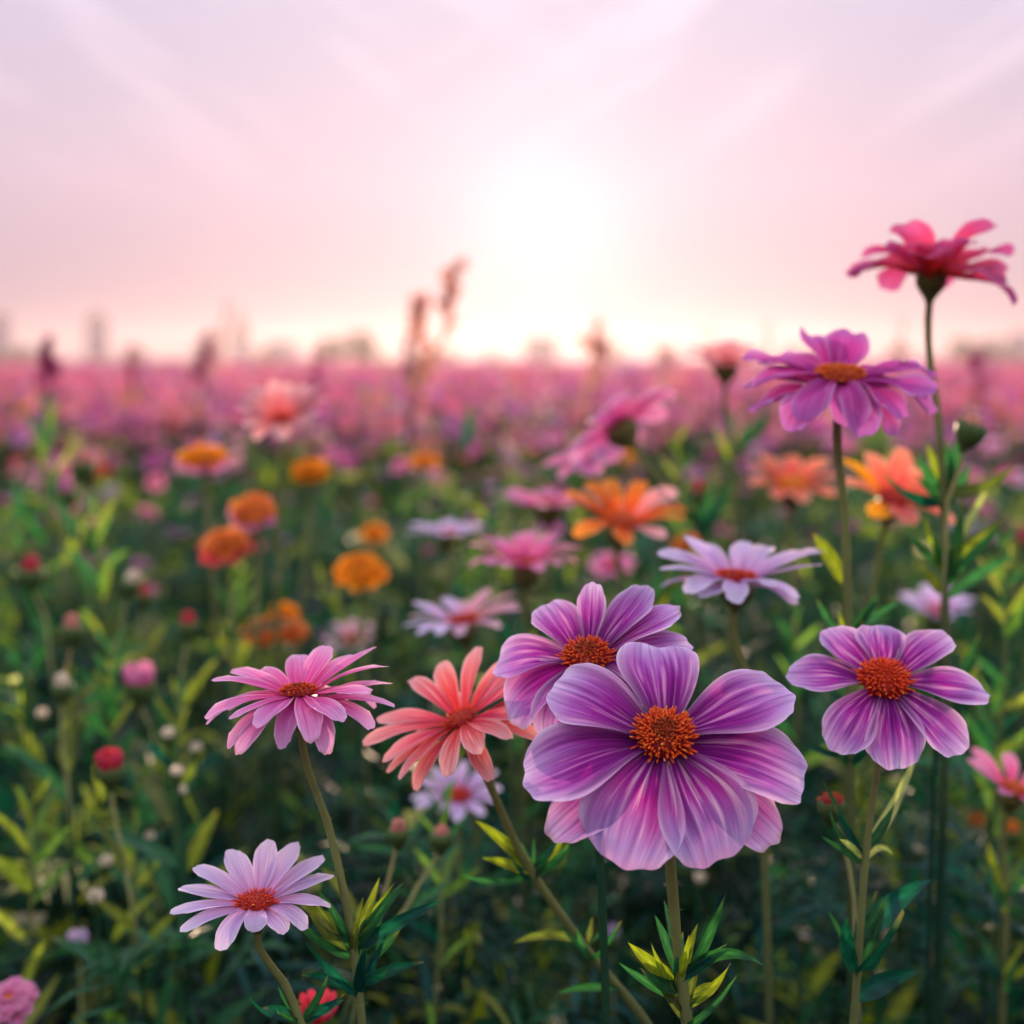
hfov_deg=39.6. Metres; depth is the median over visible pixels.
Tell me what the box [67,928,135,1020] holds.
flower bud
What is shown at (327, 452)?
field flower
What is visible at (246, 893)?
daisy flower
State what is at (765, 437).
field flower
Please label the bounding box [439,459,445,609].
field flower
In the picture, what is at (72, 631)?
flower bud
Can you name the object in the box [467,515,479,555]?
field flower
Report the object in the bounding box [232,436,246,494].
field flower
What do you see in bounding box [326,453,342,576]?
field flower
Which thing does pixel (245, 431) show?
field flower
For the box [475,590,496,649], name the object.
field flower
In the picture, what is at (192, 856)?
flower bud
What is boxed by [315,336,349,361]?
tree
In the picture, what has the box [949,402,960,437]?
field flower
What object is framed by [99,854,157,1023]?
flower bud
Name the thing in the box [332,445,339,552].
field flower
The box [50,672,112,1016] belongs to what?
flower bud
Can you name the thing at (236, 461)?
field flower
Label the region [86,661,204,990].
flower bud
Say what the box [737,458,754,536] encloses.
field flower
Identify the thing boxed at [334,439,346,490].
field flower
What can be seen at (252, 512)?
marigold flower
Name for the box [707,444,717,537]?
field flower
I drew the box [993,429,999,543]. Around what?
field flower
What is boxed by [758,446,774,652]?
field flower
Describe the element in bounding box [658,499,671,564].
field flower
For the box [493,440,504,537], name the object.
field flower
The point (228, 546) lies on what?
marigold flower
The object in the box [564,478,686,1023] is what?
cosmos flower
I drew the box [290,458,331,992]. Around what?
marigold flower
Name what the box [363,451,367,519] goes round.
field flower
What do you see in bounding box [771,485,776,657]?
field flower
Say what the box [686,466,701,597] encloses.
field flower
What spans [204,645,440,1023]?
daisy flower
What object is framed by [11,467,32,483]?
field flower
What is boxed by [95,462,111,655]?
field flower
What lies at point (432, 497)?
field flower
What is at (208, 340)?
tree
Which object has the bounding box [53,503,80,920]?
field flower
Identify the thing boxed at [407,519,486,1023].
daisy flower
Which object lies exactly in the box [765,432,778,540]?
field flower
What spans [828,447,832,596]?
field flower
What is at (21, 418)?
field flower
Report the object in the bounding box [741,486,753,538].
field flower
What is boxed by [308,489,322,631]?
field flower
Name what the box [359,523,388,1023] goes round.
marigold flower
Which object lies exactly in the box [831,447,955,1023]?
cosmos flower
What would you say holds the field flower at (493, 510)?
on the ground
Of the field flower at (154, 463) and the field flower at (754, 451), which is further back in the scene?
the field flower at (754, 451)
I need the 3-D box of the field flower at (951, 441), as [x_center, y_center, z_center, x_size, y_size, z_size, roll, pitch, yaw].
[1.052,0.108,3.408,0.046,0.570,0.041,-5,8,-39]
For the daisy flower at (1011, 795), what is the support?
on the ground
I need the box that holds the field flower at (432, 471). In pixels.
[413,467,434,523]
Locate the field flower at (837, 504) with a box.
[831,471,847,604]
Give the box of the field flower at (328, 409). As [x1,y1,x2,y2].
[323,406,334,582]
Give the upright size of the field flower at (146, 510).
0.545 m
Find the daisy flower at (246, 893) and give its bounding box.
[169,839,343,1023]
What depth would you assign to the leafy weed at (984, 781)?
0.86 m
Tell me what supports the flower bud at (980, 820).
on the ground
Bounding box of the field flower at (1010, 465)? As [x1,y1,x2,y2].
[1003,463,1015,533]
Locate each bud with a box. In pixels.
[0,708,91,1023]
[4,613,157,984]
[16,554,99,1023]
[49,747,148,1023]
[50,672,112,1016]
[53,477,96,1005]
[54,449,115,1023]
[60,569,153,991]
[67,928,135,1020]
[73,888,175,1023]
[76,518,103,1023]
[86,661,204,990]
[91,764,270,1023]
[91,831,235,1017]
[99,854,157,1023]
[114,785,227,1023]
[129,726,228,1023]
[133,584,169,977]
[136,742,247,1020]
[156,610,216,998]
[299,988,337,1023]
[319,817,408,1023]
[339,824,452,1023]
[509,898,554,1023]
[587,924,621,1018]
[628,871,730,1017]
[687,479,728,926]
[737,928,841,1023]
[743,871,821,1023]
[816,792,861,1023]
[869,844,953,1023]
[874,930,892,1021]
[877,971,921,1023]
[923,812,994,1023]
[925,414,986,1023]
[943,820,1022,1023]
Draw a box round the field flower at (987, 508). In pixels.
[971,499,996,811]
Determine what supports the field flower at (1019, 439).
on the ground
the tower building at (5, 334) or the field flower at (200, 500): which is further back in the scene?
the tower building at (5, 334)
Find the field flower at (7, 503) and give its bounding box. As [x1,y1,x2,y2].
[0,495,15,650]
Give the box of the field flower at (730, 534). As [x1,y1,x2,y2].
[726,530,740,870]
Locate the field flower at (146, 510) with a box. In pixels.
[139,505,159,661]
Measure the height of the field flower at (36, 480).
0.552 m
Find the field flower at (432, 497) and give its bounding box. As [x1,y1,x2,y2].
[429,486,438,512]
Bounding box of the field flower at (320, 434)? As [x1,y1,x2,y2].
[310,427,330,608]
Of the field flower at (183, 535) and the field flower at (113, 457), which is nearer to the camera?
the field flower at (183, 535)
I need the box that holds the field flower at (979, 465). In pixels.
[975,462,984,562]
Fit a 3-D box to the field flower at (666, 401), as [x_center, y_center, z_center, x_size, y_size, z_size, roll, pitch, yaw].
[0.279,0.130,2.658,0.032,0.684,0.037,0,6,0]
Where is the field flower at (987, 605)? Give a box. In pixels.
[980,527,991,809]
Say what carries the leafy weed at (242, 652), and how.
on the ground
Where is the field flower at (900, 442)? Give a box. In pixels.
[894,437,905,555]
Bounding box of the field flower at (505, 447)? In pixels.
[502,439,511,568]
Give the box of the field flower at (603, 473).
[601,471,607,550]
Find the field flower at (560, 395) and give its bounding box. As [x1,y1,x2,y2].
[555,392,567,559]
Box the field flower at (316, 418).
[311,415,324,595]
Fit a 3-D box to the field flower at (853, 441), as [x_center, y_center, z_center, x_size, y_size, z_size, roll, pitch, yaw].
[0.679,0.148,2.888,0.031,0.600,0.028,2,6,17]
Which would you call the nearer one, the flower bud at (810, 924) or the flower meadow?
the flower bud at (810, 924)
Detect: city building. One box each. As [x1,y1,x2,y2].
[263,341,299,360]
[484,351,499,359]
[524,336,557,360]
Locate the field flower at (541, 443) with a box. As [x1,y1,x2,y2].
[536,436,548,594]
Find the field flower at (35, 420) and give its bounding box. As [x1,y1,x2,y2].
[27,418,38,543]
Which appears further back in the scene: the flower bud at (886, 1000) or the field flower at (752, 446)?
the field flower at (752, 446)
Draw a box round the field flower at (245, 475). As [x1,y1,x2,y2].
[243,474,252,614]
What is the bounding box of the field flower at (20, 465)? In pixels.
[12,460,30,728]
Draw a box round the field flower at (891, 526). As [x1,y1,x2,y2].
[878,519,901,621]
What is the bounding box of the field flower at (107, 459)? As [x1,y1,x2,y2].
[103,457,111,632]
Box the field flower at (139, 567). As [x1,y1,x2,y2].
[131,558,151,737]
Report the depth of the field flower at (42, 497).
2.30 m
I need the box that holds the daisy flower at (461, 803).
[411,760,508,1021]
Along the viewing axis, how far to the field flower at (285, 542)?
1.94 m
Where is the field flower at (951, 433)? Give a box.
[948,429,953,524]
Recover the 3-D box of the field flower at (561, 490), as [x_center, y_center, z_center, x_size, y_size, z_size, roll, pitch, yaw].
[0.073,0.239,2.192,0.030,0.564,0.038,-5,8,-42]
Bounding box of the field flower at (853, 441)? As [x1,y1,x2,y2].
[842,437,856,458]
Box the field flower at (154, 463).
[144,453,161,611]
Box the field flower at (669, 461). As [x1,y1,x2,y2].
[666,458,671,483]
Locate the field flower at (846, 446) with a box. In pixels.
[842,440,853,474]
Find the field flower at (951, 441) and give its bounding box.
[945,438,954,447]
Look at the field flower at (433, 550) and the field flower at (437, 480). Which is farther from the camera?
the field flower at (437, 480)
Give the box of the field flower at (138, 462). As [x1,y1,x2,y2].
[135,461,142,641]
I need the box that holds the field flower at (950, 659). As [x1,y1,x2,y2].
[943,588,952,968]
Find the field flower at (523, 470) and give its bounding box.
[516,466,534,531]
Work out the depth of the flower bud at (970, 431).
0.67 m
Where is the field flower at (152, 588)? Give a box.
[147,584,158,678]
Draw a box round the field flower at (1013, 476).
[1006,470,1023,598]
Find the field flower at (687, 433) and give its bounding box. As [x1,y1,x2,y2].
[685,431,690,505]
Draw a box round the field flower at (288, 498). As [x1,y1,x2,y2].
[272,496,291,752]
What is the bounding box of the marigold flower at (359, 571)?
[334,552,387,1018]
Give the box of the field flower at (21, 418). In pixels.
[17,415,25,487]
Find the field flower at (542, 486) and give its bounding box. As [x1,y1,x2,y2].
[535,484,555,579]
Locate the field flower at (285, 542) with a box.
[281,535,291,814]
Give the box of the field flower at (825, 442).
[820,437,830,525]
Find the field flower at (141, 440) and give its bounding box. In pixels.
[131,437,149,628]
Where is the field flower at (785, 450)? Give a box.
[778,425,785,536]
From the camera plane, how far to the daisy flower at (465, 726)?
0.54 m
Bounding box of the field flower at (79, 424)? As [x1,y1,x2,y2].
[71,420,86,543]
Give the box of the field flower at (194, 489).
[187,443,199,712]
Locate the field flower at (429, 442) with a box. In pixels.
[416,439,435,576]
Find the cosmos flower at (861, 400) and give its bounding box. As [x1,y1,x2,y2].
[740,327,937,1023]
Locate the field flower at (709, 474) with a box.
[707,473,724,538]
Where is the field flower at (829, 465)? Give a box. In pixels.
[827,462,834,594]
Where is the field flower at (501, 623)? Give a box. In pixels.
[494,550,503,974]
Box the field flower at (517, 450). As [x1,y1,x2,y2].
[506,447,519,633]
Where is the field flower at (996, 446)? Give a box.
[989,443,1001,597]
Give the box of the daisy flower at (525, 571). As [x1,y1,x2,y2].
[469,531,582,1014]
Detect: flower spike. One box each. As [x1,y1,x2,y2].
[33,334,62,648]
[118,346,141,736]
[189,328,211,693]
[196,297,229,610]
[307,345,325,632]
[400,333,414,775]
[402,290,433,541]
[409,256,469,572]
[575,316,608,584]
[586,330,610,574]
[651,342,672,574]
[698,323,713,487]
[757,318,771,645]
[884,315,905,573]
[967,349,993,592]
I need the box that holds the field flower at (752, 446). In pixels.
[746,441,759,650]
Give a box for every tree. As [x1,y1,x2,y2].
[0,345,36,360]
[120,345,146,361]
[190,334,227,360]
[248,348,277,361]
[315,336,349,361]
[340,329,380,361]
[440,348,460,361]
[599,344,631,361]
[652,345,680,359]
[779,346,814,353]
[882,345,912,359]
[940,337,976,361]
[962,336,1021,361]
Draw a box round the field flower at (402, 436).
[396,430,416,445]
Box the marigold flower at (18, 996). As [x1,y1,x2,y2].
[0,976,38,1023]
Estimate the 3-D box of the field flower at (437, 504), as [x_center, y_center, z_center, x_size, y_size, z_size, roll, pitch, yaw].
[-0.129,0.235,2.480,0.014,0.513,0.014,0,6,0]
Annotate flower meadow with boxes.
[0,359,1023,453]
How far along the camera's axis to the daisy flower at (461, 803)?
0.83 m
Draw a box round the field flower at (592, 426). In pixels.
[589,424,599,577]
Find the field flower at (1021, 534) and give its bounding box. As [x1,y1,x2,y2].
[1018,526,1023,695]
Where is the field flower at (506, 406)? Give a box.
[494,401,514,485]
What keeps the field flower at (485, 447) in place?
on the ground
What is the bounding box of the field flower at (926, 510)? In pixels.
[923,464,930,575]
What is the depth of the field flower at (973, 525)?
1.83 m
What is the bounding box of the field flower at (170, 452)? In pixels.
[165,448,175,619]
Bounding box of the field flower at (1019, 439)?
[1013,435,1023,586]
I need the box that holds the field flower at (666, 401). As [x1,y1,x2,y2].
[658,399,670,556]
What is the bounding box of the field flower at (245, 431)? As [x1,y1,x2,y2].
[237,425,253,580]
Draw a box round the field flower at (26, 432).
[11,428,31,552]
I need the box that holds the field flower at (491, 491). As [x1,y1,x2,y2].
[484,483,497,661]
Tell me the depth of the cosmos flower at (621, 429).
0.94 m
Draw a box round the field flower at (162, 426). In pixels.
[157,422,168,645]
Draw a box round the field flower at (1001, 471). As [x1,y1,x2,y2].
[996,468,1014,542]
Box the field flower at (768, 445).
[763,440,774,528]
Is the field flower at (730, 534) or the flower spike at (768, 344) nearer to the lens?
the field flower at (730, 534)
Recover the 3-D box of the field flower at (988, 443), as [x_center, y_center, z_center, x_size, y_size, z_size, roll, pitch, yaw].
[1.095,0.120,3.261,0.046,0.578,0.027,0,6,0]
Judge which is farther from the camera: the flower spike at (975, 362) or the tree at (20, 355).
the tree at (20, 355)
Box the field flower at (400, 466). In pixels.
[392,459,411,666]
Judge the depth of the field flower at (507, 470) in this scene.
2.65 m
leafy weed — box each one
[0,775,76,1023]
[8,386,82,884]
[41,627,147,1023]
[62,487,151,1022]
[94,764,173,1023]
[139,674,222,982]
[202,554,266,954]
[301,584,377,985]
[408,778,480,1023]
[493,651,544,1014]
[658,424,726,1022]
[775,582,829,1023]
[945,661,1023,995]
[974,526,1023,1023]
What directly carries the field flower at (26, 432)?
on the ground
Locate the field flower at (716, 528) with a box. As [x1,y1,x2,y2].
[711,525,725,874]
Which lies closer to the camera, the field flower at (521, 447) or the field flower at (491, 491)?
the field flower at (491, 491)
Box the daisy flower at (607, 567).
[588,552,637,909]
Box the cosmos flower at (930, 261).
[845,218,1017,1023]
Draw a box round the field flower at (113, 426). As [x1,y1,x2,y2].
[108,422,121,613]
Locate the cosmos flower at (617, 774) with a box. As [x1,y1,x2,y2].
[523,642,807,1023]
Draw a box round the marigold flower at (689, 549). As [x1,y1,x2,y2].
[672,534,699,999]
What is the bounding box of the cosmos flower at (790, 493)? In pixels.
[749,453,836,990]
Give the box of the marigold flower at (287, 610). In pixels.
[267,601,298,670]
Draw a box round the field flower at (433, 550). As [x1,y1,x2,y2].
[430,547,436,809]
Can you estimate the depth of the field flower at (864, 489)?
2.78 m
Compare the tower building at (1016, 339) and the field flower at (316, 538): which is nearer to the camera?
the field flower at (316, 538)
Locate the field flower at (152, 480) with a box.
[146,472,165,661]
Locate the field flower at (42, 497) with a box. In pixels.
[39,496,61,802]
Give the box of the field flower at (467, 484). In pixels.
[461,430,474,548]
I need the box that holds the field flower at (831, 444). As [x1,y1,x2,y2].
[829,440,834,593]
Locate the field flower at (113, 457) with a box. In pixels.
[110,454,121,592]
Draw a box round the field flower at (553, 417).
[547,413,559,486]
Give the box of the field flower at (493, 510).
[489,508,496,650]
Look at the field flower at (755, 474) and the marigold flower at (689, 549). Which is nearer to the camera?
the marigold flower at (689, 549)
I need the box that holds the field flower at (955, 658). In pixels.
[944,529,970,969]
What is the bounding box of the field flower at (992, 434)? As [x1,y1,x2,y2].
[987,429,998,583]
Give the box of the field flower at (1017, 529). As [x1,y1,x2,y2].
[997,528,1018,902]
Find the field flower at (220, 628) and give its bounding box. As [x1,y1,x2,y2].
[219,564,227,839]
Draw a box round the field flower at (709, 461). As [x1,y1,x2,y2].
[705,458,718,536]
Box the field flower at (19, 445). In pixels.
[15,442,26,610]
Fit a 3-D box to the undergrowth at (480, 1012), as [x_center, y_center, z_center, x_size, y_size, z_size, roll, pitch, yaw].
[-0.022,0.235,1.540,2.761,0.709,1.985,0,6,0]
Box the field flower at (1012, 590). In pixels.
[996,588,1021,936]
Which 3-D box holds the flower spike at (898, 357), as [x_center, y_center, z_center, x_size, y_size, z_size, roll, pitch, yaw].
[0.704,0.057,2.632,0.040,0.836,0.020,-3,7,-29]
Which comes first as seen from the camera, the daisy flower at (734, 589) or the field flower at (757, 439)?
the daisy flower at (734, 589)
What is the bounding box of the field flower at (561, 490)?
[548,485,568,592]
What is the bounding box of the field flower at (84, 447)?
[83,446,90,511]
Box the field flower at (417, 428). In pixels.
[414,423,426,565]
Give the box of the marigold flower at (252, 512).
[227,492,281,1023]
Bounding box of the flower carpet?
[0,355,1023,599]
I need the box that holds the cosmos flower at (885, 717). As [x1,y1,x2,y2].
[786,625,989,1023]
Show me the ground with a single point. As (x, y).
(760, 1014)
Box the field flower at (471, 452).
[461,443,479,548]
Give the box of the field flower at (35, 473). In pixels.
[34,468,46,576]
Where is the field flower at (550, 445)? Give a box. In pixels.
[546,441,553,474]
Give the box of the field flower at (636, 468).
[630,464,641,544]
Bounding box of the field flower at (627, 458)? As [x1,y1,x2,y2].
[621,452,634,484]
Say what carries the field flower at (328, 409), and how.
on the ground
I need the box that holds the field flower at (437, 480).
[429,470,448,509]
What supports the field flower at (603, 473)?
on the ground
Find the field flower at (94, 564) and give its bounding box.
[84,550,103,660]
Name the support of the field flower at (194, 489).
on the ground
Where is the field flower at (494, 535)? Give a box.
[490,533,499,956]
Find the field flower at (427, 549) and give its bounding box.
[421,545,430,950]
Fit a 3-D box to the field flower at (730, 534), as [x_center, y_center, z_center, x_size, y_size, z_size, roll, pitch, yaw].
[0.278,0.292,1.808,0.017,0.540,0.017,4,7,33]
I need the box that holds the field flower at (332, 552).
[326,524,336,584]
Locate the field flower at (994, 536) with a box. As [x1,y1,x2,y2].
[969,527,995,990]
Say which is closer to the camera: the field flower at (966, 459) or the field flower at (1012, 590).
the field flower at (1012, 590)
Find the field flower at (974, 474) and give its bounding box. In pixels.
[962,469,984,608]
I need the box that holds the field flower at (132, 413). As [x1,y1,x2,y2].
[129,409,140,554]
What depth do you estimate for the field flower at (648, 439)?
3.28 m
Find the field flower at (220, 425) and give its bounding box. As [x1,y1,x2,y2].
[214,421,228,595]
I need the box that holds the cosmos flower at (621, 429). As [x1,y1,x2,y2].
[562,386,746,1023]
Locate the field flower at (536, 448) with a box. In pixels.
[530,444,541,597]
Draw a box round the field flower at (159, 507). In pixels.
[156,454,160,560]
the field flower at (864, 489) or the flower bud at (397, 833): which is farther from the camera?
the field flower at (864, 489)
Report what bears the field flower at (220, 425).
on the ground
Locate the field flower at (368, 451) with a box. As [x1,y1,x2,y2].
[363,448,374,546]
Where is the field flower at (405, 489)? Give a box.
[395,456,406,578]
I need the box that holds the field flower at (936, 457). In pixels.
[932,430,944,527]
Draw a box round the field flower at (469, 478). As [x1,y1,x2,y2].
[466,475,472,600]
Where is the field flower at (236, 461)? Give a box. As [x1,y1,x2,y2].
[227,451,243,571]
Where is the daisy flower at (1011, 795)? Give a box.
[968,747,1023,1023]
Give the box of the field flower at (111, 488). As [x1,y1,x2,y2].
[103,484,120,723]
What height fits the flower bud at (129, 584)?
0.608 m
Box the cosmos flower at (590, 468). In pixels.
[540,445,628,1023]
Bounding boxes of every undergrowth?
[0,380,1023,740]
[0,402,1023,1023]
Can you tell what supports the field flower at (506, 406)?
on the ground
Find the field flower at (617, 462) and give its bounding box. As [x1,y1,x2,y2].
[615,456,622,586]
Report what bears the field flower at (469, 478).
on the ground
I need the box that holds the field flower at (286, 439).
[277,433,291,654]
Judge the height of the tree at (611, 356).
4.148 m
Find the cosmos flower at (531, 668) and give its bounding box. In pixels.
[493,582,692,1023]
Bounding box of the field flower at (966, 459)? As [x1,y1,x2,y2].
[955,453,968,517]
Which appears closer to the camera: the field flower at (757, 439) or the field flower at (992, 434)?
the field flower at (992, 434)
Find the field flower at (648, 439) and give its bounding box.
[641,437,653,537]
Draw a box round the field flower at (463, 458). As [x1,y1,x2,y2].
[459,454,470,572]
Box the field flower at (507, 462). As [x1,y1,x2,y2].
[501,452,518,524]
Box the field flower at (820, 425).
[806,417,831,781]
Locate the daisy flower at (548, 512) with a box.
[497,488,599,991]
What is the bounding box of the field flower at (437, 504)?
[433,500,440,572]
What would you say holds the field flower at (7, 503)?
on the ground
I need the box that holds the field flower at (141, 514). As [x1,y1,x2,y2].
[135,512,148,739]
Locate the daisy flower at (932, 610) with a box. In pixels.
[900,584,974,839]
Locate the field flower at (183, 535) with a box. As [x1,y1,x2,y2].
[178,531,190,810]
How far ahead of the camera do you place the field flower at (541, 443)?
2.70 m
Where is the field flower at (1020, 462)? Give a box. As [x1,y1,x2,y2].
[1013,457,1023,593]
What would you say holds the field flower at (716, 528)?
on the ground
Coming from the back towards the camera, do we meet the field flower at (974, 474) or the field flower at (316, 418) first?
the field flower at (316, 418)
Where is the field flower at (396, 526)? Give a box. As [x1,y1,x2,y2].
[387,525,400,623]
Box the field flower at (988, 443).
[983,438,1004,521]
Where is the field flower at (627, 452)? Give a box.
[624,450,640,545]
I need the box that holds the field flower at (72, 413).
[68,410,76,514]
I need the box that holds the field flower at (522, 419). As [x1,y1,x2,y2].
[520,418,527,511]
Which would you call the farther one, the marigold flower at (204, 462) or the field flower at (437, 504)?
the field flower at (437, 504)
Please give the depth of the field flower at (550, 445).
3.07 m
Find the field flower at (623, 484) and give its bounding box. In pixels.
[619,482,625,554]
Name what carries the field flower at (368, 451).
on the ground
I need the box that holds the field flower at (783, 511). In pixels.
[777,507,795,572]
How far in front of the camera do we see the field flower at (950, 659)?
1.36 m
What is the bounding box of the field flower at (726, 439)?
[724,434,737,554]
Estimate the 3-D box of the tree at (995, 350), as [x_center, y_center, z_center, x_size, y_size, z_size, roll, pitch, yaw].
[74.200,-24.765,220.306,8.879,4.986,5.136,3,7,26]
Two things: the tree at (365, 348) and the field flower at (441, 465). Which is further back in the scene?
the tree at (365, 348)
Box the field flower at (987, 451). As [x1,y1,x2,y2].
[979,448,996,634]
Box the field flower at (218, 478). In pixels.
[209,473,225,583]
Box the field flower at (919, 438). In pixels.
[913,433,924,576]
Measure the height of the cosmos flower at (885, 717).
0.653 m
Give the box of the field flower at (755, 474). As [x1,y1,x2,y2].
[743,470,762,602]
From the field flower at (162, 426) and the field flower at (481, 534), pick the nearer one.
the field flower at (481, 534)
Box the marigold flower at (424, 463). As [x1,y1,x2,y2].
[408,453,439,1002]
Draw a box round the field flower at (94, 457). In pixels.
[90,448,104,547]
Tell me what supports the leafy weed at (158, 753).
on the ground
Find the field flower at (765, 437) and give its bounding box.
[759,434,769,476]
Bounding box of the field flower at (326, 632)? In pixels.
[318,627,329,759]
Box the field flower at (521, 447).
[518,443,530,498]
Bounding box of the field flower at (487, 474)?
[483,471,494,648]
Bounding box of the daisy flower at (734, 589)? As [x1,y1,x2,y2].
[657,536,823,1023]
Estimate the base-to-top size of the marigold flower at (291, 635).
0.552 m
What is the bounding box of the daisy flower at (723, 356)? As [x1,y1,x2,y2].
[685,339,909,1023]
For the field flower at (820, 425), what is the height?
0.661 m
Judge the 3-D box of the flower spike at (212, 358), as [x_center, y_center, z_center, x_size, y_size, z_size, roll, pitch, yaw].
[-0.550,0.040,2.635,0.072,0.868,0.026,0,6,0]
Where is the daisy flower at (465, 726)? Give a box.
[362,647,651,1023]
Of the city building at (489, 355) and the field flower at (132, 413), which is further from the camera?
the city building at (489, 355)
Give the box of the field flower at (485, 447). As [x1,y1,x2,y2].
[479,444,491,580]
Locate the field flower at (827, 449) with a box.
[825,446,832,514]
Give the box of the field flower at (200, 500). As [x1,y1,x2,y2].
[186,497,203,655]
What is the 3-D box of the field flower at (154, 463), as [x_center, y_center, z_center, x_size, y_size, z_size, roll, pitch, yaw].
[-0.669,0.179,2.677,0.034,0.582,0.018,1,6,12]
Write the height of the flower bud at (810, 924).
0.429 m
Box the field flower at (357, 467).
[352,465,359,547]
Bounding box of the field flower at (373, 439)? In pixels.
[365,436,383,473]
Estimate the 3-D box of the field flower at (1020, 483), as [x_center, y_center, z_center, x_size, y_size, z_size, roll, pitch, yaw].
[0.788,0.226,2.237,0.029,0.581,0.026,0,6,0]
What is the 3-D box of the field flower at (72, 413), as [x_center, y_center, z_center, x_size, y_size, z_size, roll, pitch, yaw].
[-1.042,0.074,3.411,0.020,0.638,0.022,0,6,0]
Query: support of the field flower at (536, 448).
on the ground
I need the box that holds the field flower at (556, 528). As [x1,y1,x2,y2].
[537,522,562,533]
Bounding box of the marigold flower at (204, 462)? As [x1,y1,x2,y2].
[173,443,231,988]
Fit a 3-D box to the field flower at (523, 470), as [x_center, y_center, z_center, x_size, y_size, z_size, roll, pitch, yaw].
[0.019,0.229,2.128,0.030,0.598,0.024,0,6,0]
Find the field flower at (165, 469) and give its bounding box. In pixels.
[162,467,173,606]
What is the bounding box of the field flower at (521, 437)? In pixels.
[517,434,533,462]
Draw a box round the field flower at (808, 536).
[802,533,815,742]
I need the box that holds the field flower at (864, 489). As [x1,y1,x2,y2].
[864,436,866,585]
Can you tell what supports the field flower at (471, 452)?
on the ground
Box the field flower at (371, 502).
[366,498,375,662]
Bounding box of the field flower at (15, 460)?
[10,455,26,558]
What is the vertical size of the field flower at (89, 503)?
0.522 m
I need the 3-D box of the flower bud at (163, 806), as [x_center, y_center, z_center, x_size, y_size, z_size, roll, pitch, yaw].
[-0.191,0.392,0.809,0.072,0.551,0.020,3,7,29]
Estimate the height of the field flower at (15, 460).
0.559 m
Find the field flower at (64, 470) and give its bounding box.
[54,459,70,667]
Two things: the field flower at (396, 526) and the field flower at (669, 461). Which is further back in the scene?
the field flower at (669, 461)
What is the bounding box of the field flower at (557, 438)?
[545,429,564,456]
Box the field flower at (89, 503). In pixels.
[84,492,101,608]
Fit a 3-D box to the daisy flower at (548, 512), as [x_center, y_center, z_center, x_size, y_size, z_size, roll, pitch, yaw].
[0.026,0.308,1.113,0.078,0.653,0.076,-5,8,-38]
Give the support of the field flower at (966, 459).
on the ground
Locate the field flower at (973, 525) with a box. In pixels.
[952,520,975,802]
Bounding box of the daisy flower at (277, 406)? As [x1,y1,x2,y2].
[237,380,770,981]
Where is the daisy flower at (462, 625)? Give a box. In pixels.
[403,589,521,1004]
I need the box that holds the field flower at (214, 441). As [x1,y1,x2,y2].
[207,438,219,672]
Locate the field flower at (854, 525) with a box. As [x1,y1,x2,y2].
[838,521,859,883]
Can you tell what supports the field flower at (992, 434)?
on the ground
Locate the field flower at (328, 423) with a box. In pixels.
[323,420,331,554]
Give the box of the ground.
[0,442,1023,1023]
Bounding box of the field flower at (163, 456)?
[157,454,171,561]
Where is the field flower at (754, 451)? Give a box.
[749,448,759,535]
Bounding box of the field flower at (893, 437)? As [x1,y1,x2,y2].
[890,435,904,448]
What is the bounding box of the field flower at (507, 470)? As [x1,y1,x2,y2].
[503,465,514,475]
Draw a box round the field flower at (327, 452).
[320,448,339,724]
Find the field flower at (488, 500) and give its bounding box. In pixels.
[485,495,505,580]
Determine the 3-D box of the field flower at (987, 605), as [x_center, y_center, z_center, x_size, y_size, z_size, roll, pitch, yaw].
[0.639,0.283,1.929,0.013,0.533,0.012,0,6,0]
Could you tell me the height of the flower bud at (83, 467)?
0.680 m
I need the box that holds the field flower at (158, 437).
[150,434,164,538]
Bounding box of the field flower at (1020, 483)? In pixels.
[1008,471,1023,671]
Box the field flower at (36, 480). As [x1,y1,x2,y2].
[32,475,49,530]
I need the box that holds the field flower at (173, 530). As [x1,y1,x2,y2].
[163,527,176,650]
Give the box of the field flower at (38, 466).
[32,463,42,519]
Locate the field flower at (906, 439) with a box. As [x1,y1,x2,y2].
[899,437,911,447]
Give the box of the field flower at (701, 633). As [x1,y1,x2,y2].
[701,598,702,690]
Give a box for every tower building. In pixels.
[0,311,11,360]
[85,312,108,359]
[231,305,249,359]
[1007,332,1023,360]
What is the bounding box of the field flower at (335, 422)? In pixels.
[331,419,340,581]
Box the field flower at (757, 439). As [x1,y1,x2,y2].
[753,437,758,542]
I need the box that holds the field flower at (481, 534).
[475,532,488,583]
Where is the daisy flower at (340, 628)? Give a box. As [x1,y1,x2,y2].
[323,619,376,1007]
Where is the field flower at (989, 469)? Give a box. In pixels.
[983,450,993,658]
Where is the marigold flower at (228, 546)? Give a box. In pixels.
[197,526,254,999]
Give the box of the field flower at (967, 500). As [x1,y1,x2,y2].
[965,497,975,569]
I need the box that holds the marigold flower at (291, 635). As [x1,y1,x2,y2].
[270,618,308,992]
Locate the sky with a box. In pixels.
[0,0,1023,360]
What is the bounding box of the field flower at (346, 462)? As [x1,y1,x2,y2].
[340,449,356,526]
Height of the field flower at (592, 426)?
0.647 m
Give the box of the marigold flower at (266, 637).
[240,617,273,774]
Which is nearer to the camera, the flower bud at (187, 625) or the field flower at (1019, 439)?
the flower bud at (187, 625)
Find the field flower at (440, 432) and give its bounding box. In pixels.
[431,423,450,518]

